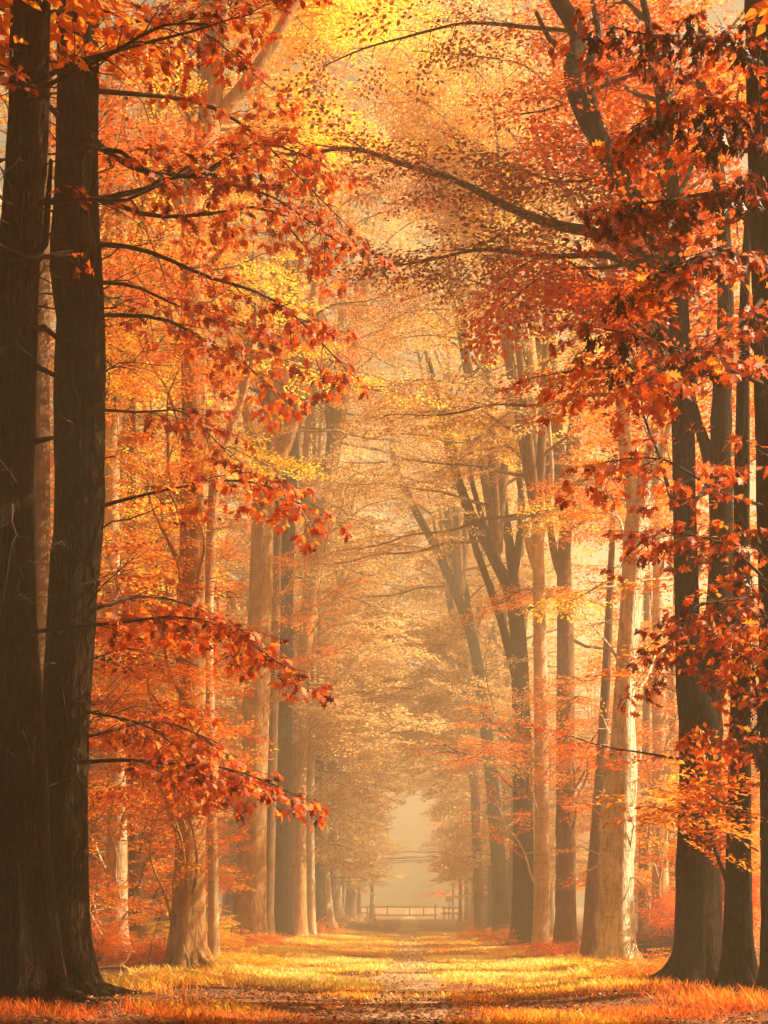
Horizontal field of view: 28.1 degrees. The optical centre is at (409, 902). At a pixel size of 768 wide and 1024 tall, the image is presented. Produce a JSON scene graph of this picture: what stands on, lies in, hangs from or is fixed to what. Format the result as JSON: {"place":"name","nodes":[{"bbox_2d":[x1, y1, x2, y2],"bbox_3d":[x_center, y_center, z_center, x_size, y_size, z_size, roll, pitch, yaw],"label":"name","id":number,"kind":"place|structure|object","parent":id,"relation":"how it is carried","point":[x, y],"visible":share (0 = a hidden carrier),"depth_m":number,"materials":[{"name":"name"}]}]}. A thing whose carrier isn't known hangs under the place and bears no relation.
{"place":"outdoors","nodes":[
{"label":"outdoors","id":0,"kind":"place"},
{"bbox_2d":[0,0,184,118],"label":"forest tree","id":1,"kind":"object","parent":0,"point":[64,20],"visible":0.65,"depth_m":22.42,"materials":[{"name":"orange plant"}]},
{"bbox_2d":[0,0,758,907],"label":"sky","id":2,"kind":"structure","parent":0,"point":[411,829],"materials":[{"name":"beige"}]},
{"bbox_2d":[0,908,767,1023],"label":"ground","id":3,"kind":"structure","parent":0,"point":[425,923],"depth_m":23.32,"materials":[{"name":"yellow plant"}]},
{"bbox_2d":[35,6,50,691],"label":"beech tree","id":4,"kind":"object","parent":3,"relation":"on","point":[42,487],"visible":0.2,"depth_m":30.86,"materials":[{"name":"brown plant"}]},
{"bbox_2d":[0,155,162,777],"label":"forest tree","id":5,"kind":"object","parent":3,"relation":"on","point":[51,449],"visible":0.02,"depth_m":54.99,"materials":[{"name":"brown wood"}]},
{"bbox_2d":[91,918,145,961],"bbox_3d":[-7.277,0.866,36.043,2.214,1.144,2.118,0,0,-39],"label":"shrub","id":6,"kind":"object","parent":3,"relation":"on","point":[107,938],"visible":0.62,"depth_m":35.97,"materials":[{"name":"orange plant"}]},
{"bbox_2d":[98,952,155,975],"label":"fallen branch","id":7,"kind":"object","parent":3,"relation":"on","point":[111,967],"visible":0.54,"depth_m":30.10,"materials":[{"name":"brown wood"}]},
{"bbox_2d":[50,472,206,845],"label":"forest tree","id":8,"kind":"object","parent":3,"relation":"on","point":[99,602],"visible":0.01,"depth_m":71.42,"materials":[{"name":"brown wood"}]},
{"bbox_2d":[98,940,168,968],"bbox_3d":[-5.883,1.199,33.026,1.785,0.830,1.766,0,0,43],"label":"fern","id":9,"kind":"object","parent":3,"relation":"on","point":[132,962],"visible":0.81,"depth_m":32.75,"materials":[{"name":"orange plant"}]},
{"bbox_2d":[132,902,171,951],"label":"sapling","id":10,"kind":"object","parent":3,"relation":"on","point":[154,928],"visible":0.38,"depth_m":36.78,"materials":[{"name":"orange plant"}]},
{"bbox_2d":[97,933,212,965],"bbox_3d":[-5.619,1.015,33.937,2.615,1.103,2.541,0,0,0],"label":"fern","id":11,"kind":"object","parent":3,"relation":"on","point":[159,954],"visible":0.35,"depth_m":33.69,"materials":[{"name":"orange plant"}]},
{"bbox_2d":[50,116,272,940],"bbox_3d":[-10.275,-12.588,52.983,10.411,28.498,10.021,0,0,-24],"label":"forest tree","id":12,"kind":"object","parent":3,"relation":"on","point":[95,756],"visible":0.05,"depth_m":52.43,"materials":[{"name":"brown wood"}]},
{"bbox_2d":[100,464,228,909],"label":"forest tree","id":13,"kind":"object","parent":3,"relation":"on","point":[215,690],"depth_m":87.85,"materials":[{"name":"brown wood"}]},
{"bbox_2d":[98,445,242,921],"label":"forest tree","id":14,"kind":"object","parent":3,"relation":"on","point":[173,540],"visible":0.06,"depth_m":66.61,"materials":[{"name":"orange plant"}]},
{"bbox_2d":[50,159,295,938],"bbox_3d":[-9.743,-13.553,60.169,10.717,30.476,11.133,0,0,-3],"label":"forest tree","id":15,"kind":"object","parent":3,"relation":"on","point":[234,570],"visible":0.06,"depth_m":59.38,"materials":[{"name":"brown wood"}]},
{"bbox_2d":[98,375,249,928],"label":"forest tree","id":16,"kind":"object","parent":3,"relation":"on","point":[147,880],"visible":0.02,"depth_m":79.08,"materials":[{"name":"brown wood"}]},
{"bbox_2d":[88,200,261,951],"bbox_3d":[-6.915,-8.661,42.442,5.708,20.713,11.482,0,0,-5],"label":"beech tree","id":17,"kind":"object","parent":3,"relation":"on","point":[136,868],"visible":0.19,"depth_m":40.95,"materials":[{"name":"orange plant"}]},
{"bbox_2d":[0,0,360,957],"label":"beech tree","id":18,"kind":"object","parent":3,"relation":"on","point":[116,862],"visible":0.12,"depth_m":38.69,"materials":[{"name":"orange plant"}]},
{"bbox_2d":[0,0,370,996],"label":"oak tree","id":19,"kind":"object","parent":3,"relation":"on","point":[80,390],"visible":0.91,"depth_m":23.11,"materials":[{"name":"orange plant"}]},
{"bbox_2d":[145,585,228,920],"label":"forest tree","id":20,"kind":"object","parent":3,"relation":"on","point":[206,912],"depth_m":116.74,"materials":[{"name":"brown wood"}]},
{"bbox_2d":[0,0,397,1006],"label":"oak tree","id":21,"kind":"object","parent":3,"relation":"on","point":[32,962],"visible":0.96,"depth_m":21.80,"materials":[{"name":"orange plant"}]},
{"bbox_2d":[103,420,296,867],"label":"forest tree","id":22,"kind":"object","parent":3,"relation":"on","point":[238,709],"visible":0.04,"depth_m":73.65,"materials":[{"name":"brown wood"}]},
{"bbox_2d":[206,909,245,955],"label":"sapling","id":23,"kind":"object","parent":3,"relation":"on","point":[225,935],"visible":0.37,"depth_m":36.97,"materials":[{"name":"orange plant"}]},
{"bbox_2d":[214,576,245,918],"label":"forest tree","id":24,"kind":"object","parent":3,"relation":"on","point":[223,903],"depth_m":126.59,"materials":[{"name":"brown plant"}]},
{"bbox_2d":[205,306,257,959],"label":"beech tree","id":25,"kind":"object","parent":3,"relation":"on","point":[213,940],"visible":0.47,"depth_m":33.91,"materials":[{"name":"brown plant"}]},
{"bbox_2d":[172,379,306,927],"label":"forest tree","id":26,"kind":"object","parent":3,"relation":"on","point":[230,898],"visible":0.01,"depth_m":81.55,"materials":[{"name":"plant"}]},
{"bbox_2d":[37,0,450,969],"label":"beech tree","id":27,"kind":"object","parent":3,"relation":"on","point":[187,918],"visible":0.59,"depth_m":32.58,"materials":[{"name":"orange plant"}]},
{"bbox_2d":[207,949,295,966],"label":"grass","id":28,"kind":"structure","parent":3,"relation":"on","point":[252,960],"depth_m":32.82,"materials":[{"name":"orange plant"}]},
{"bbox_2d":[221,929,301,947],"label":"shrub","id":29,"kind":"object","parent":3,"relation":"on","point":[263,940],"visible":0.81,"depth_m":46.76,"materials":[{"name":"orange plant"}]},
{"bbox_2d":[266,471,281,940],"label":"young beech","id":30,"kind":"object","parent":3,"relation":"on","point":[271,818],"visible":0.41,"depth_m":53.84,"materials":[{"name":"brown plant"}]},
{"bbox_2d":[205,506,344,869],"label":"forest tree","id":31,"kind":"object","parent":3,"relation":"on","point":[231,507],"visible":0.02,"depth_m":87.45,"materials":[{"name":"orange plant"}]},
{"bbox_2d":[99,0,477,946],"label":"beech tree","id":32,"kind":"object","parent":3,"relation":"on","point":[249,910],"visible":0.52,"depth_m":49.76,"materials":[{"name":"orange plant"}]},
{"bbox_2d":[180,307,441,882],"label":"beech tree","id":33,"kind":"object","parent":3,"relation":"on","point":[318,854],"visible":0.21,"depth_m":67.79,"materials":[{"name":"orange plant"}]},
{"bbox_2d":[160,88,480,939],"bbox_3d":[-3.089,-14.267,57.421,12.734,31.838,12.242,0,0,0],"label":"beech tree","id":34,"kind":"object","parent":3,"relation":"on","point":[282,906],"visible":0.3,"depth_m":56.75,"materials":[{"name":"orange plant"}]},
{"bbox_2d":[207,391,450,928],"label":"beech tree","id":35,"kind":"object","parent":3,"relation":"on","point":[322,894],"visible":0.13,"depth_m":79.52,"materials":[{"name":"orange plant"}]},
{"bbox_2d":[205,332,457,927],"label":"beech tree","id":36,"kind":"object","parent":3,"relation":"on","point":[318,778],"visible":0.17,"depth_m":73.73,"materials":[{"name":"orange plant"}]},
{"bbox_2d":[235,438,428,928],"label":"beech tree","id":37,"kind":"object","parent":3,"relation":"on","point":[328,900],"visible":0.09,"depth_m":85.62,"materials":[{"name":"orange plant"}]},
{"bbox_2d":[316,915,350,933],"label":"shrub","id":38,"kind":"object","parent":3,"relation":"on","point":[320,928],"visible":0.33,"depth_m":63.99,"materials":[{"name":"orange plant"}]},
{"bbox_2d":[237,478,439,890],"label":"beech tree","id":39,"kind":"object","parent":3,"relation":"on","point":[331,836],"visible":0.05,"depth_m":91.73,"materials":[{"name":"orange plant"}]},
{"bbox_2d":[238,477,441,919],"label":"beech tree","id":40,"kind":"object","parent":3,"relation":"on","point":[336,900],"visible":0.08,"depth_m":96.89,"materials":[{"name":"orange plant"}]},
{"bbox_2d":[205,290,475,934],"bbox_3d":[-2.763,-11.731,63.243,11.253,26.702,10.833,0,0,30],"label":"young beech","id":41,"kind":"object","parent":3,"relation":"on","point":[369,681],"visible":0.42,"depth_m":61.72,"materials":[{"name":"orange plant"}]},
{"bbox_2d":[334,912,385,928],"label":"shrub","id":42,"kind":"object","parent":3,"relation":"on","point":[360,922],"visible":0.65,"depth_m":89.30,"materials":[{"name":"orange plant"}]},
{"bbox_2d":[294,571,437,918],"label":"beech tree","id":43,"kind":"object","parent":3,"relation":"on","point":[349,909],"visible":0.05,"depth_m":119.77,"materials":[{"name":"orange plant"}]},
{"bbox_2d":[293,507,440,913],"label":"beech tree","id":44,"kind":"object","parent":3,"relation":"on","point":[386,824],"visible":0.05,"depth_m":102.07,"materials":[{"name":"orange plant"}]},
{"bbox_2d":[345,759,388,916],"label":"young beech","id":45,"kind":"object","parent":3,"relation":"on","point":[359,903],"visible":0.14,"depth_m":117.93,"materials":[{"name":"orange plant"}]},
{"bbox_2d":[210,83,524,936],"bbox_3d":[-1.887,-15.095,60.889,12.347,33.509,11.824,0,0,-26],"label":"beech tree","id":46,"kind":"object","parent":3,"relation":"on","point":[302,707],"visible":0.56,"depth_m":59.75,"materials":[{"name":"orange plant"}]},
{"bbox_2d":[294,535,441,907],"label":"beech tree","id":47,"kind":"object","parent":3,"relation":"on","point":[369,845],"visible":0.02,"depth_m":107.69,"materials":[{"name":"orange plant"}]},
{"bbox_2d":[298,548,437,911],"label":"beech tree","id":48,"kind":"object","parent":3,"relation":"on","point":[392,848],"visible":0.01,"depth_m":126.30,"materials":[{"name":"orange plant"}]},
{"bbox_2d":[301,533,441,913],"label":"beech tree","id":49,"kind":"object","parent":3,"relation":"on","point":[396,782],"visible":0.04,"depth_m":113.52,"materials":[{"name":"orange plant"}]},
{"bbox_2d":[354,755,400,918],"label":"young beech","id":50,"kind":"object","parent":3,"relation":"on","point":[371,900],"visible":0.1,"depth_m":127.41,"materials":[{"name":"orange plant"}]},
{"bbox_2d":[356,718,406,912],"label":"forest tree","id":51,"kind":"object","parent":3,"relation":"on","point":[383,844],"visible":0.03,"depth_m":164.94,"materials":[{"name":"brown plant"}]},
{"bbox_2d":[0,929,767,1023],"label":"leaf litter","id":52,"kind":"object","parent":3,"relation":"on","point":[373,1021],"visible":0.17,"depth_m":21.74,"materials":[{"name":"orange plant"}]},
{"bbox_2d":[345,536,436,915],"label":"beech tree","id":53,"kind":"object","parent":3,"relation":"on","point":[401,845],"visible":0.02,"depth_m":132.12,"materials":[{"name":"orange plant"}]},
{"bbox_2d":[373,904,437,919],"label":"barrier gate","id":54,"kind":"structure","parent":3,"relation":"on","point":[423,907],"depth_m":127.89,"materials":[{"name":"brown paint"}]},
{"bbox_2d":[377,568,483,918],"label":"beech tree","id":55,"kind":"object","parent":3,"relation":"on","point":[467,908],"visible":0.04,"depth_m":123.33,"materials":[{"name":"orange plant"}]},
{"bbox_2d":[293,214,581,935],"bbox_3d":[0.925,-12.668,63.231,12.347,28.848,11.824,0,0,-21],"label":"beech tree","id":56,"kind":"object","parent":3,"relation":"on","point":[457,584],"visible":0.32,"depth_m":63.78,"materials":[{"name":"orange plant"}]},
{"bbox_2d":[420,786,463,918],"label":"young beech","id":57,"kind":"object","parent":3,"relation":"on","point":[441,892],"visible":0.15,"depth_m":135.91,"materials":[{"name":"orange plant"}]},
{"bbox_2d":[316,398,580,931],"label":"young beech","id":58,"kind":"object","parent":3,"relation":"on","point":[444,693],"visible":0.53,"depth_m":67.78,"materials":[{"name":"orange plant"}]},
{"bbox_2d":[424,729,472,921],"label":"young beech","id":59,"kind":"object","parent":3,"relation":"on","point":[460,914],"visible":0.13,"depth_m":111.82,"materials":[{"name":"orange plant"}]},
{"bbox_2d":[442,906,463,919],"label":"fence panel","id":60,"kind":"object","parent":3,"relation":"on","point":[452,913],"visible":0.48,"depth_m":127.89,"materials":[{"name":"brown paint"}]},
{"bbox_2d":[377,544,529,874],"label":"beech tree","id":61,"kind":"object","parent":3,"relation":"on","point":[424,775],"visible":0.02,"depth_m":128.79,"materials":[{"name":"orange plant"}]},
{"bbox_2d":[273,78,641,945],"bbox_3d":[1.984,-12.202,50.573,13.655,27.859,12.154,0,0,45],"label":"beech tree","id":62,"kind":"object","parent":3,"relation":"on","point":[489,540],"visible":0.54,"depth_m":51.71,"materials":[{"name":"orange plant"}]},
{"bbox_2d":[364,475,554,919],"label":"beech tree","id":63,"kind":"object","parent":3,"relation":"on","point":[484,871],"visible":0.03,"depth_m":100.16,"materials":[{"name":"orange plant"}]},
{"bbox_2d":[375,577,549,916],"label":"beech tree","id":64,"kind":"object","parent":3,"relation":"on","point":[414,790],"visible":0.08,"depth_m":112.25,"materials":[{"name":"orange plant"}]},
{"bbox_2d":[380,525,546,868],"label":"beech tree","id":65,"kind":"object","parent":3,"relation":"on","point":[432,767],"visible":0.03,"depth_m":116.80,"materials":[{"name":"orange plant"}]},
{"bbox_2d":[446,771,487,925],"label":"young beech","id":66,"kind":"object","parent":3,"relation":"on","point":[471,890],"visible":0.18,"depth_m":96.31,"materials":[{"name":"orange plant"}]},
{"bbox_2d":[394,525,556,922],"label":"beech tree","id":67,"kind":"object","parent":3,"relation":"on","point":[471,918],"visible":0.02,"depth_m":106.13,"materials":[{"name":"orange plant"}]},
{"bbox_2d":[368,480,595,924],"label":"beech tree","id":68,"kind":"object","parent":3,"relation":"on","point":[430,606],"visible":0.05,"depth_m":94.85,"materials":[{"name":"orange plant"}]},
{"bbox_2d":[370,466,596,927],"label":"beech tree","id":69,"kind":"object","parent":3,"relation":"on","point":[490,916],"visible":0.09,"depth_m":83.79,"materials":[{"name":"orange plant"}]},
{"bbox_2d":[208,0,759,985],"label":"beech tree","id":70,"kind":"object","parent":3,"relation":"on","point":[698,934],"visible":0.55,"depth_m":26.74,"materials":[{"name":"orange plant"}]},
{"bbox_2d":[371,471,596,884],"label":"beech tree","id":71,"kind":"object","parent":3,"relation":"on","point":[436,778],"visible":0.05,"depth_m":89.87,"materials":[{"name":"orange plant"}]},
{"bbox_2d":[297,0,672,947],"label":"beech tree","id":72,"kind":"object","parent":3,"relation":"on","point":[533,454],"visible":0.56,"depth_m":43.52,"materials":[{"name":"orange plant"}]},
{"bbox_2d":[447,924,522,945],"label":"shrub","id":73,"kind":"object","parent":3,"relation":"on","point":[490,938],"visible":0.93,"depth_m":51.60,"materials":[{"name":"orange plant"}]},
{"bbox_2d":[372,424,618,886],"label":"beech tree","id":74,"kind":"object","parent":3,"relation":"on","point":[506,791],"visible":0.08,"depth_m":73.98,"materials":[{"name":"orange plant"}]},
{"bbox_2d":[379,389,621,876],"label":"beech tree","id":75,"kind":"object","parent":3,"relation":"on","point":[460,803],"visible":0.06,"depth_m":79.25,"materials":[{"name":"orange plant"}]},
{"bbox_2d":[354,312,651,923],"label":"beech tree","id":76,"kind":"object","parent":3,"relation":"on","point":[468,858],"visible":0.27,"depth_m":67.83,"materials":[{"name":"orange plant"}]},
{"bbox_2d":[314,0,739,945],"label":"beech tree","id":77,"kind":"object","parent":3,"relation":"on","point":[570,722],"visible":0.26,"depth_m":45.71,"materials":[{"name":"orange plant"}]},
{"bbox_2d":[331,0,753,967],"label":"beech tree","id":78,"kind":"object","parent":3,"relation":"on","point":[617,932],"visible":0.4,"depth_m":32.83,"materials":[{"name":"orange plant"}]},
{"bbox_2d":[507,939,580,955],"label":"shrub","id":79,"kind":"object","parent":3,"relation":"on","point":[556,950],"visible":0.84,"depth_m":39.92,"materials":[{"name":"orange plant"}]},
{"bbox_2d":[532,720,587,923],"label":"forest tree","id":80,"kind":"object","parent":3,"relation":"on","point":[552,919],"visible":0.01,"depth_m":101.67,"materials":[{"name":"brown wood"}]},
{"bbox_2d":[531,684,591,891],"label":"forest tree","id":81,"kind":"object","parent":3,"relation":"on","point":[553,889],"visible":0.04,"depth_m":93.42,"materials":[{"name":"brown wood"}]},
{"bbox_2d":[548,634,640,882],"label":"forest tree","id":82,"kind":"object","parent":3,"relation":"on","point":[585,657],"visible":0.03,"depth_m":85.16,"materials":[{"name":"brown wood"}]},
{"bbox_2d":[550,621,640,871],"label":"forest tree","id":83,"kind":"object","parent":3,"relation":"on","point":[593,693],"visible":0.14,"depth_m":75.82,"materials":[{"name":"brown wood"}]},
{"bbox_2d":[579,510,615,957],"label":"young beech","id":84,"kind":"object","parent":3,"relation":"on","point":[589,940],"visible":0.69,"depth_m":37.89,"materials":[{"name":"brown plant"}]},
{"bbox_2d":[563,956,647,976],"bbox_3d":[3.914,1.312,30.088,1.706,0.528,1.733,0,0,-31],"label":"shrub","id":85,"kind":"object","parent":3,"relation":"on","point":[597,965],"visible":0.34,"depth_m":30.01,"materials":[{"name":"orange plant"}]},
{"bbox_2d":[579,679,651,925],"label":"forest tree","id":86,"kind":"object","parent":3,"relation":"on","point":[637,839],"visible":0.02,"depth_m":90.27,"materials":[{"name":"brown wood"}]},
{"bbox_2d":[583,701,651,924],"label":"forest tree","id":87,"kind":"object","parent":3,"relation":"on","point":[635,902],"visible":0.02,"depth_m":98.52,"materials":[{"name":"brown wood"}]},
{"bbox_2d":[587,948,670,977],"bbox_3d":[4.072,1.188,27.462,1.837,0.812,2.049,0,0,0],"label":"shrub","id":88,"kind":"object","parent":3,"relation":"on","point":[645,968],"visible":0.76,"depth_m":27.48,"materials":[{"name":"orange plant"}]},
{"bbox_2d":[513,0,767,995],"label":"oak tree","id":89,"kind":"object","parent":3,"relation":"on","point":[751,62],"visible":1,"depth_m":21.54,"materials":[{"name":"orange plant"}]},
{"bbox_2d":[637,574,649,944],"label":"young beech","id":90,"kind":"object","parent":3,"relation":"on","point":[646,706],"visible":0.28,"depth_m":49.89,"materials":[{"name":"beige plant"}]},
{"bbox_2d":[610,629,677,880],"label":"forest tree","id":91,"kind":"object","parent":3,"relation":"on","point":[640,712],"visible":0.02,"depth_m":66.72,"materials":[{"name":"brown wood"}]},
{"bbox_2d":[533,401,759,941],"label":"beech tree","id":92,"kind":"object","parent":3,"relation":"on","point":[659,861],"visible":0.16,"depth_m":42.80,"materials":[{"name":"orange plant"}]},
{"bbox_2d":[578,448,725,935],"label":"forest tree","id":93,"kind":"object","parent":3,"relation":"on","point":[670,723],"visible":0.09,"depth_m":51.76,"materials":[{"name":"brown wood"}]},
{"bbox_2d":[636,928,673,957],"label":"shrub","id":94,"kind":"object","parent":3,"relation":"on","point":[650,938],"visible":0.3,"depth_m":39.53,"materials":[{"name":"orange plant"}]},
{"bbox_2d":[567,924,759,958],"bbox_3d":[6.599,1.225,39.970,4.861,1.342,3.833,0,0,22],"label":"shrub","id":95,"kind":"object","parent":3,"relation":"on","point":[646,951],"visible":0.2,"depth_m":39.50,"materials":[{"name":"orange plant"}]},
{"bbox_2d":[634,880,722,949],"bbox_3d":[7.211,0.469,39.979,2.666,2.105,2.989,0,0,30],"label":"shrub","id":96,"kind":"object","parent":3,"relation":"on","point":[667,924],"visible":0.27,"depth_m":39.97,"materials":[{"name":"orange plant"}]},
{"bbox_2d":[634,607,727,892],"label":"forest tree","id":97,"kind":"object","parent":3,"relation":"on","point":[639,683],"visible":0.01,"depth_m":59.39,"materials":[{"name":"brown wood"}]},
{"bbox_2d":[637,591,756,865],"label":"forest tree","id":98,"kind":"object","parent":3,"relation":"on","point":[704,596],"visible":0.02,"depth_m":79.11,"materials":[{"name":"orange plant"}]},
{"bbox_2d":[629,188,767,991],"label":"oak tree","id":99,"kind":"object","parent":3,"relation":"on","point":[738,963],"visible":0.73,"depth_m":23.88,"materials":[{"name":"orange plant"}]},
{"bbox_2d":[666,797,760,947],"bbox_3d":[7.077,-0.487,33.993,2.807,3.872,3.083,0,0,0],"label":"shrub","id":100,"kind":"object","parent":3,"relation":"on","point":[756,899],"visible":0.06,"depth_m":33.56,"materials":[{"name":"orange plant"}]},
{"bbox_2d":[700,524,760,925],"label":"forest tree","id":101,"kind":"object","parent":3,"relation":"on","point":[753,709],"visible":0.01,"depth_m":95.45,"materials":[{"name":"brown plant"}]},
{"bbox_2d":[722,574,759,933],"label":"forest tree","id":102,"kind":"object","parent":3,"relation":"on","point":[753,768],"visible":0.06,"depth_m":62.70,"materials":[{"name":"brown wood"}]},
{"bbox_2d":[741,0,767,35],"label":"forest tree","id":103,"kind":"object","parent":3,"relation":"on","point":[752,13],"visible":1,"depth_m":20.72,"materials":[{"name":"plant"}]},
{"bbox_2d":[352,910,463,1023],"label":"path","id":104,"kind":"structure","parent":0,"point":[409,923],"depth_m":28.05,"materials":[{"name":"brown soil"}]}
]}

